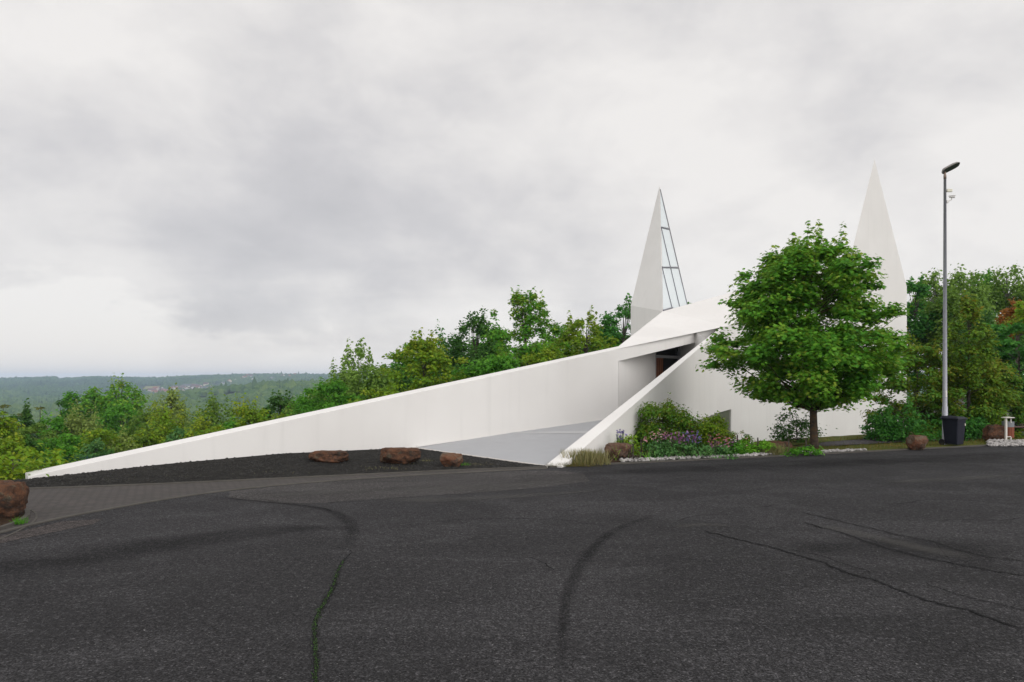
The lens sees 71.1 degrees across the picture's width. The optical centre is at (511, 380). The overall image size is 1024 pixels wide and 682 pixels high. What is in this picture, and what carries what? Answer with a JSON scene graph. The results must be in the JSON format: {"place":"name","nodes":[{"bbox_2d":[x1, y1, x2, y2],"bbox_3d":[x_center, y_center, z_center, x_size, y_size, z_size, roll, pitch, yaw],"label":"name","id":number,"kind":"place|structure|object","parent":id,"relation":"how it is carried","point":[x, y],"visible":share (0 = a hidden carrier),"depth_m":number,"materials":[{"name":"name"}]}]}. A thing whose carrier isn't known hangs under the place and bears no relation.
{"place":"outdoors","nodes":[
{"label":"outdoors","id":0,"kind":"place"},
{"bbox_2d":[0,446,1023,681],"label":"road","id":1,"kind":"structure","parent":0,"point":[214,587],"depth_m":7.85,"materials":[{"name":"black asphalt"}]},
{"bbox_2d":[0,519,100,542],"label":"brown patch","id":2,"kind":"object","parent":1,"relation":"on","point":[51,528],"visible":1,"depth_m":10.57,"materials":[{"name":"asphalt"}]},
{"bbox_2d":[0,468,528,530],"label":"block paving","id":3,"kind":"structure","parent":1,"relation":"on","point":[44,504],"depth_m":13.92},
{"bbox_2d":[0,511,24,525],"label":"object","id":4,"kind":"object","parent":3,"relation":"on","point":[3,521],"visible":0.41,"depth_m":11.19,"materials":[{"name":"plant"}]},
{"bbox_2d":[0,480,29,517],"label":"boulder","id":5,"kind":"object","parent":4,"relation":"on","point":[13,498],"visible":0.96,"depth_m":11.30,"materials":[{"name":"red stone"}]},
{"bbox_2d":[14,449,527,487],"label":"gravel bank","id":6,"kind":"structure","parent":1,"relation":"on","point":[289,468],"depth_m":17.12,"materials":[{"name":"black gravel"}]},
{"bbox_2d":[0,443,80,479],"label":"laurel hedge","id":7,"kind":"object","parent":6,"relation":"on","point":[21,470],"visible":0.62,"depth_m":17.00,"materials":[{"name":"green plant"}]},
{"bbox_2d":[12,447,544,486],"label":"gravel chippings","id":8,"kind":"object","parent":6,"relation":"on","point":[242,474],"visible":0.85,"depth_m":17.07,"materials":[{"name":"black gravel"}]},
{"bbox_2d":[308,450,348,462],"bbox_3d":[-4.731,1.971,18.529,1.024,0.328,0.614,0,0,0],"label":"boulder","id":9,"kind":"object","parent":6,"relation":"on","point":[332,456],"visible":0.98,"depth_m":18.28,"materials":[{"name":"red stone"}]},
{"bbox_2d":[380,447,420,463],"bbox_3d":[-2.894,1.950,18.539,1.096,0.433,0.658,0,0,0],"label":"boulder","id":10,"kind":"object","parent":6,"relation":"on","point":[399,455],"visible":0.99,"depth_m":18.27,"materials":[{"name":"red stone"}]},
{"bbox_2d":[440,452,462,466],"bbox_3d":[-1.518,2.002,18.006,0.581,0.377,0.436,0,0,0],"label":"boulder","id":11,"kind":"object","parent":6,"relation":"on","point":[447,459],"visible":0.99,"depth_m":17.87,"materials":[{"name":"brown stone"}]},
{"bbox_2d":[0,468,547,533],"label":"paving kerb","id":12,"kind":"structure","parent":1,"relation":"on","point":[48,520],"depth_m":14.03,"materials":[{"name":"concrete"}]},
{"bbox_2d":[29,466,546,488],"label":"gravel kerb","id":13,"kind":"structure","parent":1,"relation":"on","point":[275,478],"depth_m":15.89,"materials":[{"name":"stone"}]},
{"bbox_2d":[313,576,336,681],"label":"moss seam","id":14,"kind":"object","parent":1,"relation":"on","point":[315,646],"visible":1,"depth_m":6.13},
{"bbox_2d":[312,553,350,680],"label":"asphalt crack","id":15,"kind":"object","parent":1,"relation":"on","point":[339,567],"visible":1,"depth_m":6.87,"materials":[{"name":"black asphalt"}]},
{"bbox_2d":[229,470,588,503],"bbox_3d":[-1.787,2.196,15.121,7.781,0.001,2.848,0,0,-23],"label":"asphalt patch","id":16,"kind":"object","parent":1,"relation":"on","point":[365,489],"visible":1,"depth_m":14.86,"materials":[{"name":"grey asphalt"}]},
{"bbox_2d":[548,444,987,467],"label":"kerb","id":17,"kind":"structure","parent":1,"relation":"on","point":[773,455],"depth_m":20.55,"materials":[{"name":"concrete"}]},
{"bbox_2d":[707,531,1016,626],"bbox_3d":[3.737,2.192,8.443,0.293,0.001,4.657,0,0,-22],"label":"asphalt crack","id":18,"kind":"object","parent":1,"relation":"on","point":[876,580],"visible":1,"depth_m":7.74,"materials":[{"name":"black asphalt"}]},
{"bbox_2d":[905,435,928,449],"bbox_3d":[12.808,1.967,22.663,0.604,0.518,0.483,0,0,0],"label":"boulder","id":19,"kind":"object","parent":1,"relation":"on","point":[916,442],"visible":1,"depth_m":22.53,"materials":[{"name":"brown stone"}]},
{"bbox_2d":[0,383,1023,479],"bbox_3d":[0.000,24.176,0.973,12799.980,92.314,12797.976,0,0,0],"label":"terrain","id":20,"kind":"structure","parent":0,"point":[142,387],"depth_m":1412.57,"materials":[{"name":"green plant"}]},
{"bbox_2d":[0,411,24,442],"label":"bushy tree","id":21,"kind":"object","parent":20,"relation":"on","point":[7,424],"visible":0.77,"depth_m":42.19,"materials":[{"name":"green plant"}]},
{"bbox_2d":[0,433,30,478],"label":"bushy shrub","id":22,"kind":"object","parent":20,"relation":"on","point":[8,443],"visible":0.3,"depth_m":35.99,"materials":[{"name":"green plant"}]},
{"bbox_2d":[8,398,48,439],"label":"bushy shrub","id":23,"kind":"object","parent":20,"relation":"on","point":[25,418],"visible":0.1,"depth_m":65.74,"materials":[{"name":"plant"}]},
{"bbox_2d":[1,422,71,461],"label":"bushy tree","id":24,"kind":"object","parent":20,"relation":"on","point":[30,429],"visible":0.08,"depth_m":45.66,"materials":[{"name":"green plant"}]},
{"bbox_2d":[19,434,56,464],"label":"bushy shrub","id":25,"kind":"object","parent":20,"relation":"on","point":[31,441],"visible":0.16,"depth_m":40.75,"materials":[{"name":"green plant"}]},
{"bbox_2d":[36,410,71,439],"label":"bushy shrub","id":26,"kind":"object","parent":20,"relation":"on","point":[56,423],"visible":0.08,"depth_m":59.55,"materials":[{"name":"green plant"}]},
{"bbox_2d":[32,432,89,454],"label":"bushy tree","id":27,"kind":"object","parent":20,"relation":"on","point":[75,440],"visible":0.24,"depth_m":44.58,"materials":[{"name":"green plant"}]},
{"bbox_2d":[44,440,82,464],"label":"bushy shrub","id":28,"kind":"object","parent":20,"relation":"on","point":[69,452],"visible":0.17,"depth_m":41.83,"materials":[{"name":"green plant"}]},
{"bbox_2d":[56,391,83,432],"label":"poplar tree","id":29,"kind":"object","parent":20,"relation":"on","point":[68,397],"visible":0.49,"depth_m":97.10,"materials":[{"name":"green plant"}]},
{"bbox_2d":[43,399,106,438],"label":"willow tree","id":30,"kind":"object","parent":20,"relation":"on","point":[74,428],"visible":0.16,"depth_m":61.30,"materials":[{"name":"green plant"}]},
{"bbox_2d":[65,386,115,428],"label":"poplar tree","id":31,"kind":"object","parent":20,"relation":"on","point":[87,403],"visible":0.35,"depth_m":97.08,"materials":[{"name":"green plant"}]},
{"bbox_2d":[74,437,110,460],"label":"bushy shrub","id":32,"kind":"object","parent":20,"relation":"on","point":[93,447],"visible":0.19,"depth_m":41.90,"materials":[{"name":"green plant"}]},
{"bbox_2d":[73,428,143,455],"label":"bushy tree","id":33,"kind":"object","parent":20,"relation":"on","point":[102,434],"visible":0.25,"depth_m":43.79,"materials":[{"name":"green plant"}]},
{"bbox_2d":[88,402,145,438],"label":"bushy tree","id":34,"kind":"object","parent":20,"relation":"on","point":[111,416],"visible":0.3,"depth_m":77.18,"materials":[{"name":"green plant"}]},
{"bbox_2d":[89,373,150,426],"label":"poplar tree","id":35,"kind":"object","parent":20,"relation":"on","point":[114,399],"visible":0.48,"depth_m":95.08,"materials":[{"name":"green plant"}]},
{"bbox_2d":[106,425,138,452],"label":"bushy shrub","id":36,"kind":"object","parent":20,"relation":"on","point":[125,438],"visible":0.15,"depth_m":43.87,"materials":[{"name":"green plant"}]},
{"bbox_2d":[116,407,170,450],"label":"willow tree","id":37,"kind":"object","parent":20,"relation":"on","point":[141,418],"visible":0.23,"depth_m":58.96,"materials":[{"name":"green plant"}]},
{"bbox_2d":[133,429,155,446],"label":"bushy shrub","id":38,"kind":"object","parent":20,"relation":"on","point":[144,438],"visible":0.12,"depth_m":45.93,"materials":[{"name":"green plant"}]},
{"bbox_2d":[129,400,191,446],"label":"bushy tree","id":39,"kind":"object","parent":20,"relation":"on","point":[160,430],"visible":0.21,"depth_m":47.55,"materials":[{"name":"green plant"}]},
{"bbox_2d":[144,382,194,436],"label":"willow tree","id":40,"kind":"object","parent":20,"relation":"on","point":[172,397],"visible":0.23,"depth_m":73.67,"materials":[{"name":"green plant"}]},
{"bbox_2d":[164,426,197,441],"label":"bushy tree","id":41,"kind":"object","parent":20,"relation":"on","point":[172,437],"visible":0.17,"depth_m":43.66,"materials":[{"name":"green plant"}]},
{"bbox_2d":[177,406,226,438],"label":"bushy tree","id":42,"kind":"object","parent":20,"relation":"on","point":[199,428],"visible":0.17,"depth_m":44.90,"materials":[{"name":"green plant"}]},
{"bbox_2d":[181,385,238,432],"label":"willow tree","id":43,"kind":"object","parent":20,"relation":"on","point":[215,408],"visible":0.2,"depth_m":67.34,"materials":[{"name":"green plant"}]},
{"bbox_2d":[226,392,283,429],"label":"bushy tree","id":44,"kind":"object","parent":20,"relation":"on","point":[249,416],"visible":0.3,"depth_m":49.85,"materials":[{"name":"green plant"}]},
{"bbox_2d":[261,389,293,420],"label":"bushy tree","id":45,"kind":"object","parent":20,"relation":"on","point":[278,402],"visible":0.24,"depth_m":59.83,"materials":[{"name":"green plant"}]},
{"bbox_2d":[286,377,367,414],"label":"bushy tree","id":46,"kind":"object","parent":20,"relation":"on","point":[312,404],"visible":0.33,"depth_m":45.23,"materials":[{"name":"green plant"}]},
{"bbox_2d":[323,357,362,393],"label":"bushy tree","id":47,"kind":"object","parent":20,"relation":"on","point":[342,372],"visible":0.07,"depth_m":58.15,"materials":[{"name":"green plant"}]},
{"bbox_2d":[307,337,399,402],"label":"birch tree","id":48,"kind":"object","parent":20,"relation":"on","point":[355,375],"visible":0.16,"depth_m":48.84,"materials":[{"name":"green plant"}]},
{"bbox_2d":[344,387,389,404],"bbox_3d":[-7.639,2.960,40.175,4.057,5.182,4.245,0,0,0],"label":"bushy tree","id":49,"kind":"object","parent":20,"relation":"on","point":[377,394],"visible":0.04,"depth_m":39.75,"materials":[{"name":"green plant"}]},
{"bbox_2d":[365,360,412,398],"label":"bushy tree","id":50,"kind":"object","parent":20,"relation":"on","point":[401,381],"visible":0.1,"depth_m":51.80,"materials":[{"name":"green plant"}]},
{"bbox_2d":[383,329,439,391],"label":"bushy tree","id":51,"kind":"object","parent":20,"relation":"on","point":[403,365],"visible":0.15,"depth_m":56.87,"materials":[{"name":"green plant"}]},
{"bbox_2d":[368,327,474,397],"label":"maple tree","id":52,"kind":"object","parent":20,"relation":"on","point":[428,352],"visible":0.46,"depth_m":41.95,"materials":[{"name":"green plant"}]},
{"bbox_2d":[417,319,468,383],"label":"bushy tree","id":53,"kind":"object","parent":20,"relation":"on","point":[442,341],"visible":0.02,"depth_m":61.69,"materials":[{"name":"green plant"}]},
{"bbox_2d":[25,159,906,478],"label":"church","id":54,"kind":"structure","parent":20,"relation":"on","point":[543,413],"depth_m":26.41,"materials":[{"name":"white paint"}]},
{"bbox_2d":[655,346,680,378],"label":"door","id":55,"kind":"structure","parent":54,"relation":"in","point":[663,359],"depth_m":33.77,"materials":[{"name":"black"}]},
{"bbox_2d":[695,409,730,439],"bbox_3d":[8.214,2.431,30.588,0.248,2.139,8.186,0,0,31],"label":"window","id":56,"kind":"structure","parent":54,"relation":"in","point":[727,413],"depth_m":33.80,"materials":[{"name":"black glass"}]},
{"bbox_2d":[429,308,514,383],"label":"beech tree","id":57,"kind":"object","parent":20,"relation":"on","point":[458,346],"visible":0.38,"depth_m":54.40,"materials":[{"name":"green plant"}]},
{"bbox_2d":[0,371,947,437],"bbox_3d":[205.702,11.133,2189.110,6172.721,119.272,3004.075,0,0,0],"label":"distant wood","id":58,"kind":"object","parent":20,"relation":"on","point":[46,392],"visible":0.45,"depth_m":2015.96,"materials":[{"name":"green plant"}]},
{"bbox_2d":[448,353,520,379],"bbox_3d":[-0.868,1.717,39.850,5.558,6.552,5.023,0,0,-22],"label":"bushy tree","id":59,"kind":"object","parent":20,"relation":"on","point":[493,364],"visible":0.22,"depth_m":39.17,"materials":[{"name":"green plant"}]},
{"bbox_2d":[462,311,511,356],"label":"bushy tree","id":60,"kind":"object","parent":20,"relation":"on","point":[485,338],"visible":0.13,"depth_m":59.37,"materials":[{"name":"green plant"}]},
{"bbox_2d":[480,285,573,366],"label":"maple tree","id":61,"kind":"object","parent":20,"relation":"on","point":[526,317],"visible":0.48,"depth_m":43.42,"materials":[{"name":"green plant"}]},
{"bbox_2d":[515,343,563,366],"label":"bushy tree","id":62,"kind":"object","parent":20,"relation":"on","point":[552,350],"visible":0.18,"depth_m":40.28,"materials":[{"name":"green plant"}]},
{"bbox_2d":[553,305,618,358],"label":"maple tree","id":63,"kind":"object","parent":20,"relation":"on","point":[577,340],"visible":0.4,"depth_m":49.32,"materials":[{"name":"green plant"}]},
{"bbox_2d":[587,293,631,350],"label":"beech tree","id":64,"kind":"object","parent":20,"relation":"on","point":[610,322],"visible":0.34,"depth_m":57.66,"materials":[{"name":"green plant"}]},
{"bbox_2d":[906,274,955,396],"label":"hornbeam tree","id":65,"kind":"object","parent":20,"relation":"on","point":[916,327],"visible":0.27,"depth_m":51.30,"materials":[{"name":"green plant"}]},
{"bbox_2d":[909,268,968,412],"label":"birch tree","id":66,"kind":"object","parent":20,"relation":"on","point":[934,284],"visible":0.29,"depth_m":57.57,"materials":[{"name":"green plant"}]},
{"bbox_2d":[908,286,995,403],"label":"bushy tree","id":67,"kind":"object","parent":20,"relation":"on","point":[954,305],"visible":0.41,"depth_m":49.50,"materials":[{"name":"green plant"}]},
{"bbox_2d":[932,263,1003,410],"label":"birch tree","id":68,"kind":"object","parent":20,"relation":"on","point":[979,292],"visible":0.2,"depth_m":55.83,"materials":[{"name":"green plant"}]},
{"bbox_2d":[949,309,1023,404],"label":"bushy tree","id":69,"kind":"object","parent":20,"relation":"on","point":[988,317],"visible":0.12,"depth_m":45.32,"materials":[{"name":"green plant"}]},
{"bbox_2d":[961,269,1015,316],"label":"birch tree","id":70,"kind":"object","parent":20,"relation":"on","point":[986,277],"visible":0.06,"depth_m":59.37,"materials":[{"name":"green plant"}]},
{"bbox_2d":[981,263,1023,415],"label":"birch tree","id":71,"kind":"object","parent":20,"relation":"on","point":[1016,290],"visible":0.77,"depth_m":57.52,"materials":[{"name":"green plant"}]},
{"bbox_2d":[995,298,1023,375],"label":"copper tree","id":72,"kind":"object","parent":20,"relation":"on","point":[1010,311],"visible":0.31,"depth_m":39.97,"materials":[{"name":"red plant"}]},
{"bbox_2d":[1003,301,1023,335],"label":"bushy tree","id":73,"kind":"object","parent":20,"relation":"on","point":[1019,314],"visible":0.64,"depth_m":36.11,"materials":[{"name":"green plant"}]},
{"bbox_2d":[0,0,1023,377],"label":"sky","id":74,"kind":"structure","parent":0,"point":[188,187],"materials":[{"name":"grey"}]},
{"bbox_2d":[608,444,803,462],"bbox_3d":[5.457,2.180,21.848,10.156,0.001,3.429,0,0,-21],"label":"flower bed","id":75,"kind":"object","parent":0,"point":[616,460],"visible":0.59,"depth_m":20.84,"materials":[{"name":"plant"}]},
{"bbox_2d":[559,448,612,464],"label":"grass tuft","id":76,"kind":"object","parent":75,"relation":"on","point":[595,457],"visible":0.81,"depth_m":18.68,"materials":[{"name":"beige plant"}]},
{"bbox_2d":[604,442,631,458],"bbox_3d":[2.957,1.971,20.021,0.757,0.506,0.606,0,0,0],"label":"boulder","id":77,"kind":"object","parent":75,"relation":"on","point":[622,447],"visible":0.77,"depth_m":19.77,"materials":[{"name":"brown stone"}]},
{"bbox_2d":[614,434,642,454],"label":"juniper shrub","id":78,"kind":"object","parent":75,"relation":"on","point":[628,439],"visible":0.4,"depth_m":21.26,"materials":[{"name":"green plant"}]},
{"bbox_2d":[650,429,671,456],"bbox_3d":[4.184,1.777,20.204,0.599,0.790,0.528,0,0,0],"label":"flowering columbine","id":79,"kind":"object","parent":75,"relation":"on","point":[659,441],"visible":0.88,"depth_m":20.12,"materials":[{"name":"green plant"}]},
{"bbox_2d":[633,393,711,449],"bbox_3d":[4.846,1.484,23.049,3.011,2.210,2.243,0,0,0],"label":"leafy shrub","id":80,"kind":"object","parent":75,"relation":"on","point":[673,419],"visible":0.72,"depth_m":22.68,"materials":[{"name":"green plant"}]},
{"bbox_2d":[638,439,709,458],"bbox_3d":[4.599,2.023,20.306,2.121,0.769,1.623,0,0,0],"label":"columbine plant","id":81,"kind":"object","parent":75,"relation":"on","point":[669,452],"visible":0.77,"depth_m":20.02,"materials":[{"name":"green plant"}]},
{"bbox_2d":[663,431,696,455],"bbox_3d":[4.748,1.792,20.301,0.992,0.762,0.588,0,0,0],"label":"flowering columbine","id":82,"kind":"object","parent":75,"relation":"on","point":[682,438],"visible":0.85,"depth_m":20.26,"materials":[{"name":"purple plant"}]},
{"bbox_2d":[684,410,734,447],"bbox_3d":[6.266,1.690,23.110,1.964,1.449,1.695,0,0,0],"label":"leafy shrub","id":83,"kind":"object","parent":75,"relation":"on","point":[713,427],"visible":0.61,"depth_m":22.82,"materials":[{"name":"green plant"}]},
{"bbox_2d":[700,440,738,459],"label":"columbine plant","id":84,"kind":"object","parent":75,"relation":"on","point":[709,452],"visible":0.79,"depth_m":20.21,"materials":[{"name":"green plant"}]},
{"bbox_2d":[720,439,749,454],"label":"ground cover plant","id":85,"kind":"object","parent":75,"relation":"on","point":[738,448],"visible":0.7,"depth_m":20.63,"materials":[{"name":"green plant"}]},
{"bbox_2d":[718,430,755,450],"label":"leafy shrub","id":86,"kind":"object","parent":75,"relation":"on","point":[732,436],"visible":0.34,"depth_m":22.28,"materials":[{"name":"green plant"}]},
{"bbox_2d":[738,438,780,453],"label":"ground cover plant","id":87,"kind":"object","parent":75,"relation":"on","point":[764,445],"visible":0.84,"depth_m":21.23,"materials":[{"name":"green plant"}]},
{"bbox_2d":[759,443,788,454],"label":"grass tuft","id":88,"kind":"object","parent":75,"relation":"on","point":[776,452],"visible":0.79,"depth_m":20.94,"materials":[{"name":"green plant"}]},
{"bbox_2d":[695,219,919,447],"bbox_3d":[9.432,-1.428,23.200,6.492,7.508,6.363,0,0,27],"label":"maple tree","id":89,"kind":"object","parent":75,"relation":"on","point":[833,365],"visible":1,"depth_m":21.99,"materials":[{"name":"green plant"}]},
{"bbox_2d":[791,438,824,455],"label":"ground cover plant","id":90,"kind":"object","parent":75,"relation":"on","point":[809,449],"visible":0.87,"depth_m":20.92,"materials":[{"name":"green plant"}]},
{"bbox_2d":[754,428,1023,444],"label":"verge","id":91,"kind":"structure","parent":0,"point":[834,438],"depth_m":26.83,"materials":[{"name":"green plant"}]},
{"bbox_2d":[961,319,1023,425],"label":"maple tree","id":92,"kind":"object","parent":91,"relation":"on","point":[1007,353],"visible":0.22,"depth_m":31.20,"materials":[{"name":"green plant"}]},
{"bbox_2d":[770,433,1023,450],"bbox_3d":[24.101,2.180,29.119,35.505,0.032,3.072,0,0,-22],"label":"grass verge","id":93,"kind":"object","parent":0,"point":[891,447],"depth_m":24.05,"materials":[{"name":"green plant"}]},
{"bbox_2d":[619,448,866,461],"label":"white pebbles","id":94,"kind":"object","parent":93,"relation":"on","point":[665,457],"visible":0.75,"depth_m":20.12,"materials":[{"name":"white gravel"}]},
{"bbox_2d":[767,412,836,442],"bbox_3d":[9.976,1.772,25.125,2.079,1.414,1.941,0,0,-19],"label":"open shrub","id":95,"kind":"object","parent":93,"relation":"on","point":[796,425],"visible":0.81,"depth_m":24.96,"materials":[{"name":"green plant"}]},
{"bbox_2d":[859,403,906,441],"bbox_3d":[13.432,1.592,25.985,1.434,1.578,1.604,0,0,-26],"label":"hazel shrub","id":96,"kind":"object","parent":93,"relation":"on","point":[866,427],"visible":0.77,"depth_m":25.83,"materials":[{"name":"green plant"}]},
{"bbox_2d":[865,393,941,442],"bbox_3d":[14.176,1.470,25.977,2.860,2.030,2.320,0,0,-21],"label":"hazel shrub","id":97,"kind":"object","parent":93,"relation":"on","point":[916,428],"visible":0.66,"depth_m":25.61,"materials":[{"name":"green plant"}]},
{"bbox_2d":[800,431,1023,446],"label":"footpath","id":98,"kind":"structure","parent":93,"relation":"on","point":[852,442],"depth_m":25.00,"materials":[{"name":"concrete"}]},
{"bbox_2d":[860,326,972,438],"bbox_3d":[15.441,0.196,27.406,4.040,4.597,3.461,0,0,0],"label":"hazel shrub","id":99,"kind":"object","parent":93,"relation":"on","point":[928,365],"visible":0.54,"depth_m":26.91,"materials":[{"name":"green plant"}]},
{"bbox_2d":[941,162,959,444],"bbox_3d":[14.910,-2.612,24.359,0.597,9.624,0.266,0,0,0],"label":"street lamp","id":100,"kind":"object","parent":93,"relation":"on","point":[948,168],"visible":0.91,"depth_m":24.32,"materials":[{"name":"metal"}]},
{"bbox_2d":[938,415,967,444],"bbox_3d":[14.800,1.678,24.076,0.570,0.984,0.680,0,0,-28],"label":"wheelie bin","id":101,"kind":"object","parent":93,"relation":"on","point":[953,429],"visible":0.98,"depth_m":23.88,"materials":[{"name":"black plastic"}]},
{"bbox_2d":[927,412,992,440],"bbox_3d":[16.757,1.868,26.823,2.401,1.391,2.638,0,0,11],"label":"hazel shrub","id":102,"kind":"object","parent":93,"relation":"on","point":[979,422],"visible":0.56,"depth_m":26.23,"materials":[{"name":"green plant"}]},
{"bbox_2d":[921,289,1023,435],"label":"hazel shrub","id":103,"kind":"object","parent":93,"relation":"on","point":[964,376],"visible":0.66,"depth_m":26.78,"materials":[{"name":"green plant"}]},
{"bbox_2d":[962,352,1023,437],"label":"hazel shrub","id":104,"kind":"object","parent":93,"relation":"on","point":[1017,381],"visible":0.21,"depth_m":27.48,"materials":[{"name":"green plant"}]},
{"bbox_2d":[982,424,1007,440],"bbox_3d":[17.274,1.896,25.568,0.897,0.697,0.628,0,0,-11],"label":"boulder","id":105,"kind":"object","parent":93,"relation":"on","point":[996,431],"visible":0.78,"depth_m":25.36,"materials":[{"name":"red stone"}]},
{"bbox_2d":[986,439,1023,446],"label":"white gravel heap","id":106,"kind":"object","parent":93,"relation":"on","point":[1005,442],"visible":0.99,"depth_m":24.24,"materials":[{"name":"white gravel"}]},
{"bbox_2d":[1001,417,1014,438],"bbox_3d":[17.515,1.720,25.316,0.405,0.900,0.588,0,0,36],"label":"litter bin","id":107,"kind":"object","parent":106,"relation":"on","point":[1009,428],"visible":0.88,"depth_m":25.22,"materials":[{"name":"white metal"}]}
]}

